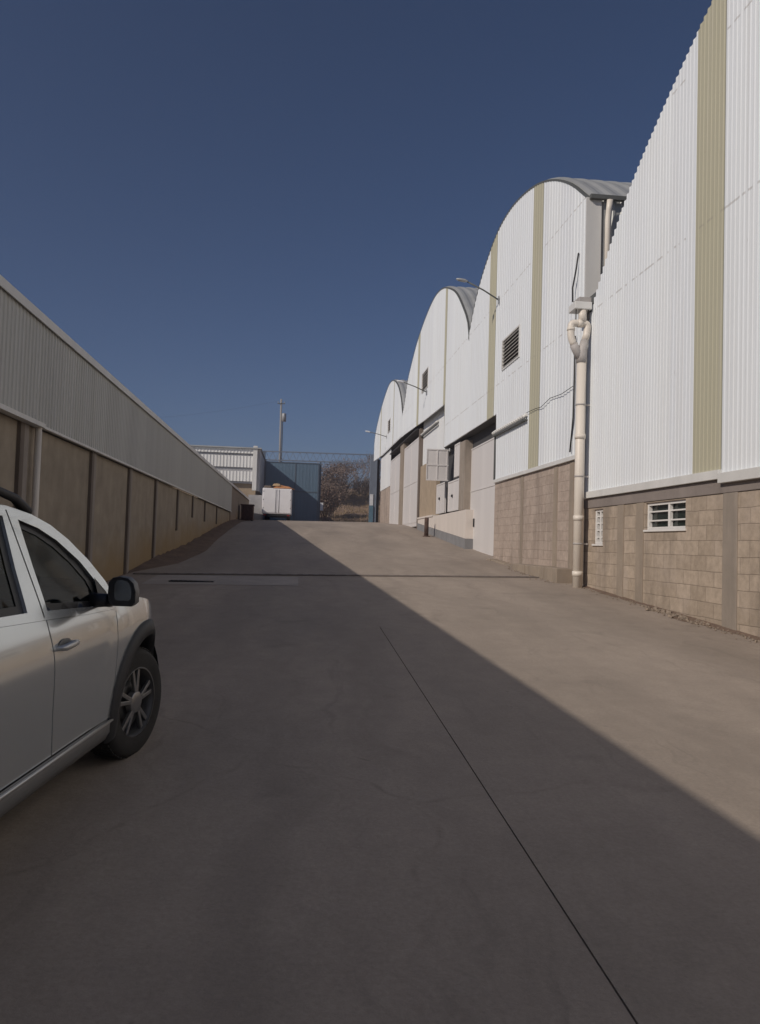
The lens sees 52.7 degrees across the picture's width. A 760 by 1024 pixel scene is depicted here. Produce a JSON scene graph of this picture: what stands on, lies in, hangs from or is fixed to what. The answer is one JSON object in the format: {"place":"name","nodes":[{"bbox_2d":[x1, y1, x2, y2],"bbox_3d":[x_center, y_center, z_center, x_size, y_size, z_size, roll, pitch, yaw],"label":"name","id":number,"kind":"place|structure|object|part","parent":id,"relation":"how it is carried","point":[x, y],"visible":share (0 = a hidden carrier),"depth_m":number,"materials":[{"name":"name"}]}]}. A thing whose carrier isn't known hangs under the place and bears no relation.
{"place":"outdoors","nodes":[
{"label":"outdoors","id":0,"kind":"place"},
{"bbox_2d":[106,485,380,581],"bbox_3d":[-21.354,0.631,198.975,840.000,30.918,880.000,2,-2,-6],"label":"ground","id":1,"kind":"structure","parent":0,"point":[354,501],"depth_m":85.75,"materials":[{"name":"soil"}]},
{"bbox_2d":[0,275,249,580],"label":"long warehouse","id":2,"kind":"structure","parent":1,"relation":"on","point":[98,462],"depth_m":13.48,"materials":[{"name":"paint"}]},
{"bbox_2d":[173,445,265,497],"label":"banded building","id":3,"kind":"structure","parent":1,"relation":"on","point":[242,469],"depth_m":58.87,"materials":[{"name":"metal"}]},
{"bbox_2d":[160,399,285,461],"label":"utility pole","id":4,"kind":"object","parent":1,"relation":"on","point":[282,417],"visible":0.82,"depth_m":84.61,"materials":[{"name":"concrete"}]},
{"bbox_2d":[248,495,262,519],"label":"wall","id":5,"kind":"structure","parent":1,"relation":"on","point":[256,500],"depth_m":58.29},
{"bbox_2d":[317,462,354,491],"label":"dry bush","id":6,"kind":"object","parent":1,"relation":"on","point":[329,477],"visible":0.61,"depth_m":87.17,"materials":[{"name":"brown plant"}]},
{"bbox_2d":[322,480,350,518],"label":"dry bush","id":7,"kind":"object","parent":1,"relation":"on","point":[346,490],"visible":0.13,"depth_m":77.50,"materials":[{"name":"brown plant"}]},
{"bbox_2d":[320,478,354,520],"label":"dry bush","id":8,"kind":"object","parent":1,"relation":"on","point":[329,498],"visible":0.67,"depth_m":73.03,"materials":[{"name":"brown plant"}]},
{"bbox_2d":[321,460,354,475],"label":"bare tree","id":9,"kind":"object","parent":1,"relation":"on","point":[329,464],"visible":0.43,"depth_m":92.75,"materials":[{"name":"brown plant"}]},
{"bbox_2d":[337,477,362,498],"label":"dry bush","id":10,"kind":"object","parent":1,"relation":"on","point":[353,488],"visible":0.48,"depth_m":90.73,"materials":[{"name":"brown plant"}]},
{"bbox_2d":[333,457,369,481],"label":"bare tree","id":11,"kind":"object","parent":1,"relation":"on","point":[364,468],"visible":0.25,"depth_m":97.16,"materials":[{"name":"brown plant"}]},
{"bbox_2d":[338,452,373,494],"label":"bare tree","id":12,"kind":"object","parent":1,"relation":"on","point":[356,466],"visible":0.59,"depth_m":94.59,"materials":[{"name":"brown plant"}]},
{"bbox_2d":[345,453,380,489],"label":"bare tree","id":13,"kind":"object","parent":1,"relation":"on","point":[367,473],"visible":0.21,"depth_m":104.45,"materials":[{"name":"brown plant"}]},
{"bbox_2d":[351,476,380,498],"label":"dry bush","id":14,"kind":"object","parent":1,"relation":"on","point":[365,485],"visible":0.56,"depth_m":92.62,"materials":[{"name":"brown plant"}]},
{"bbox_2d":[402,286,477,548],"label":"warehouse","id":15,"kind":"structure","parent":1,"relation":"on","point":[438,371],"depth_m":32.28,"materials":[{"name":"metal"}]},
{"bbox_2d":[397,380,426,394],"bbox_3d":[1.528,-5.992,36.931,1.482,0.626,0.165,2,-2,-6],"label":"wall lamp","id":16,"kind":"object","parent":15,"relation":"attached to","point":[400,381],"visible":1,"depth_m":36.91,"materials":[{"name":"metal"}]},
{"bbox_2d":[421,366,428,393],"bbox_3d":[2.253,-6.448,37.656,0.139,0.980,1.810,2,-2,-6],"label":"window","id":17,"kind":"structure","parent":15,"relation":"in","point":[424,377],"depth_m":37.70,"materials":[{"name":"white metal"}]},
{"bbox_2d":[436,482,446,513],"bbox_3d":[2.629,-0.590,33.248,0.110,1.300,1.950,2,-2,-6],"label":"cabinet door","id":18,"kind":"structure","parent":15,"relation":"in","point":[441,489],"depth_m":33.10,"materials":[{"name":"white paint"}]},
{"bbox_2d":[447,478,458,511],"bbox_3d":[2.925,-0.653,30.514,0.110,1.220,2.150,2,-2,-6],"label":"cabinet door","id":19,"kind":"structure","parent":15,"relation":"in","point":[453,486],"depth_m":30.49,"materials":[{"name":"white paint"}]},
{"bbox_2d":[454,442,460,477],"bbox_3d":[3.042,-2.032,30.000,0.080,1.300,1.000,2,-2,-6],"label":"cabinet door","id":20,"kind":"structure","parent":15,"relation":"in","point":[457,447],"depth_m":29.99,"materials":[{"name":"white paint"}]},
{"bbox_2d":[374,379,570,526],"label":"warehouse","id":21,"kind":"structure","parent":1,"relation":"on","point":[398,455],"depth_m":48.63,"materials":[{"name":"metal"}]},
{"bbox_2d":[387,418,390,433],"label":"window","id":22,"kind":"structure","parent":21,"relation":"in","point":[389,423],"depth_m":52.36,"materials":[{"name":"white metal"}]},
{"bbox_2d":[389,454,399,523],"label":"door","id":23,"kind":"structure","parent":21,"relation":"in","point":[395,463],"depth_m":49.25,"materials":[{"name":"white paint"}]},
{"bbox_2d":[402,437,418,526],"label":"door","id":24,"kind":"structure","parent":21,"relation":"in","point":[410,485],"depth_m":42.41,"materials":[{"name":"white paint"}]},
{"bbox_2d":[445,177,631,585],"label":"warehouse","id":25,"kind":"structure","parent":1,"relation":"on","point":[520,359],"depth_m":20.14,"materials":[{"name":"metal"}]},
{"bbox_2d":[456,278,498,303],"bbox_3d":[3.023,-6.829,23.737,1.385,0.726,0.165,2,-2,-6],"label":"wall lamp","id":26,"kind":"object","parent":25,"relation":"attached to","point":[461,280],"visible":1,"depth_m":23.72,"materials":[{"name":"metal"}]},
{"bbox_2d":[470,437,494,555],"bbox_3d":[3.578,-0.436,26.651,0.120,3.970,5.750,2,-2,-6],"label":"door","id":27,"kind":"structure","parent":25,"relation":"in","point":[482,500],"depth_m":26.54,"materials":[{"name":"white paint"}]},
{"bbox_2d":[501,324,520,370],"bbox_3d":[3.840,-4.747,22.313,0.139,0.920,1.810,2,-2,-6],"label":"window","id":28,"kind":"structure","parent":25,"relation":"in","point":[511,346],"depth_m":22.39,"materials":[{"name":"white metal"}]},
{"bbox_2d":[526,386,572,412],"bbox_3d":[4.074,-2.687,18.662,0.025,0.115,3.401,2,-2,-6],"label":"lead wire","id":29,"kind":"object","parent":25,"relation":"attached to","point":[548,399],"visible":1,"depth_m":18.56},
{"bbox_2d":[569,336,575,451],"bbox_3d":[4.261,-2.603,16.988,0.045,2.554,0.234,2,-2,-6],"label":"wall cable","id":30,"kind":"object","parent":25,"relation":"attached to","point":[573,405],"depth_m":16.92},
{"bbox_2d":[572,253,578,301],"bbox_3d":[4.318,-5.194,17.019,0.071,1.037,0.257,2,-2,-14],"label":"hanging cable","id":31,"kind":"object","parent":25,"relation":"hanging from","point":[574,278],"visible":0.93,"depth_m":17.00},
{"bbox_2d":[583,0,759,636],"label":"warehouse","id":32,"kind":"structure","parent":1,"relation":"on","point":[672,481],"depth_m":12.05,"materials":[{"name":"metal"}]},
{"bbox_2d":[567,297,591,587],"bbox_3d":[4.096,-1.437,16.095,0.529,6.135,0.412,2,-2,-6],"label":"drainpipe","id":33,"kind":"object","parent":32,"relation":"attached to","point":[581,307],"visible":0.99,"depth_m":15.95,"materials":[{"name":"plastic"}]},
{"bbox_2d":[592,509,602,545],"bbox_3d":[4.440,0.314,15.458,0.160,0.735,0.520,2,-2,-6],"label":"window","id":34,"kind":"structure","parent":32,"relation":"in","point":[599,513],"depth_m":15.55,"materials":[{"name":"white glass"}]},
{"bbox_2d":[643,499,685,531],"bbox_3d":[4.746,0.072,12.682,0.160,0.500,1.440,2,-2,-6],"label":"window","id":35,"kind":"structure","parent":32,"relation":"in","point":[667,515],"depth_m":12.72,"materials":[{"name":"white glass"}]},
{"bbox_2d":[0,625,635,1023],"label":"pavement","id":36,"kind":"structure","parent":0,"point":[284,825],"depth_m":3.41,"materials":[{"name":"concrete"}]},
{"bbox_2d":[0,487,160,817],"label":"car","id":37,"kind":"object","parent":36,"relation":"on","point":[80,676],"visible":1,"depth_m":3.88,"materials":[{"name":"silver metal"}]},
{"bbox_3d":[-1.754,0.213,3.096,0.187,0.458,1.017,2,-2,4],"label":"window","id":38,"kind":"part","parent":37,"relation":"part of","materials":[{"name":"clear glass"}]},
{"bbox_3d":[-1.607,0.824,3.120,0.129,0.720,1.170,2,1,3],"label":"rear door","id":39,"kind":"part","parent":37,"relation":"part of","materials":[{"name":"silver metal"}]},
{"bbox_3d":[-1.679,0.281,4.050,0.178,0.460,0.663,2,-2,5],"label":"window","id":40,"kind":"part","parent":37,"relation":"part of","materials":[{"name":"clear glass"}]},
{"bbox_3d":[-1.548,0.846,4.077,0.112,0.659,0.804,2,1,3],"label":"front door","id":41,"kind":"part","parent":37,"relation":"part of","materials":[{"name":"silver metal"}]},
{"bbox_2d":[380,628,635,1022],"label":"pavement joint","id":42,"kind":"object","parent":36,"relation":"on","point":[530,860],"visible":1,"depth_m":3.46,"materials":[{"name":"black"}]},
{"bbox_2d":[320,491,380,521],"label":"dry grass","id":43,"kind":"structure","parent":0,"point":[352,509],"depth_m":82.18,"materials":[{"name":"brown plant"}]},
{"bbox_2d":[0,0,711,487],"label":"sky","id":44,"kind":"structure","parent":0,"point":[226,205],"materials":[{"name":"blue"}]},
{"bbox_2d":[106,520,712,628],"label":"pavement","id":45,"kind":"structure","parent":0,"point":[300,547],"depth_m":14.50,"materials":[{"name":"concrete"}]},
{"bbox_2d":[128,519,254,572],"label":"dirt verge","id":46,"kind":"structure","parent":45,"relation":"on","point":[204,542],"depth_m":23.61,"materials":[{"name":"brown soil"}]},
{"bbox_2d":[142,575,297,585],"bbox_3d":[-3.148,1.380,15.591,2.960,0.124,1.760,2,-2,-6],"label":"concrete patch","id":47,"kind":"object","parent":45,"relation":"on","point":[244,580],"visible":1,"depth_m":15.57,"materials":[{"name":"grey concrete"}]},
{"bbox_2d":[169,580,213,581],"bbox_3d":[-3.717,1.375,15.177,0.860,0.035,0.260,2,-2,-6],"label":"drain inlet","id":48,"kind":"object","parent":47,"relation":"in","point":[188,581],"visible":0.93,"depth_m":15.07,"materials":[{"name":"metal"}]},
{"bbox_2d":[241,504,254,520],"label":"metal bin","id":49,"kind":"object","parent":45,"relation":"on","point":[247,511],"visible":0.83,"depth_m":47.28,"materials":[{"name":"metal"}]},
{"bbox_2d":[262,488,292,519],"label":"box truck","id":50,"kind":"object","parent":45,"relation":"on","point":[276,502],"visible":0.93,"depth_m":55.57,"materials":[{"name":"metal"}]},
{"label":"rear door","id":51,"kind":"part","parent":50,"relation":"part of","materials":[{"name":"metal"}]},
{"bbox_2d":[264,483,294,489],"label":"roof load","id":52,"kind":"object","parent":50,"relation":"on","point":[276,485],"visible":0.84,"depth_m":55.89,"materials":[{"name":"cardboard"}]},
{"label":"rear door","id":53,"kind":"part","parent":50,"relation":"part of","materials":[{"name":"metal"}]},
{"bbox_2d":[263,451,379,521],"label":"gate portal","id":54,"kind":"object","parent":45,"relation":"on","point":[374,490],"visible":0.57,"depth_m":68.25,"materials":[{"name":"metal"},{"name":"paint"}]},
{"bbox_2d":[263,461,319,520],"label":"sliding gate","id":55,"kind":"structure","parent":54,"relation":"attached to","point":[301,479],"depth_m":67.69,"materials":[{"name":"blue metal"}]},
{"bbox_2d":[133,573,538,577],"bbox_3d":[-0.755,1.415,17.207,9.168,0.142,0.300,2,-2,-9],"label":"drain channel","id":56,"kind":"object","parent":45,"relation":"on","point":[333,575],"visible":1,"depth_m":17.10,"materials":[{"name":"concrete"}]},
{"bbox_2d":[423,517,429,536],"bbox_3d":[2.047,0.676,33.816,0.318,0.880,0.318,2,-2,-6],"label":"bollard","id":57,"kind":"object","parent":45,"relation":"on","point":[426,526],"visible":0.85,"depth_m":33.74,"materials":[{"name":"metal"}]},
{"bbox_2d":[486,559,572,582],"bbox_3d":[3.657,1.621,20.024,0.435,0.662,6.720,2,-2,-6],"label":"concrete footing","id":58,"kind":"object","parent":45,"relation":"on","point":[554,574],"visible":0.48,"depth_m":17.49,"materials":[{"name":"beige concrete"}]},
{"bbox_2d":[507,566,759,642],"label":"rubble","id":59,"kind":"object","parent":45,"relation":"on","point":[670,614],"visible":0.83,"depth_m":11.78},
{"bbox_2d":[582,585,759,639],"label":"dirt fillet","id":60,"kind":"object","parent":45,"relation":"on","point":[694,619],"visible":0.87,"depth_m":11.48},
{"bbox_2d":[380,627,759,1023],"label":"pavement","id":61,"kind":"structure","parent":0,"point":[616,772],"depth_m":4.68,"materials":[{"name":"concrete"}]}
]}

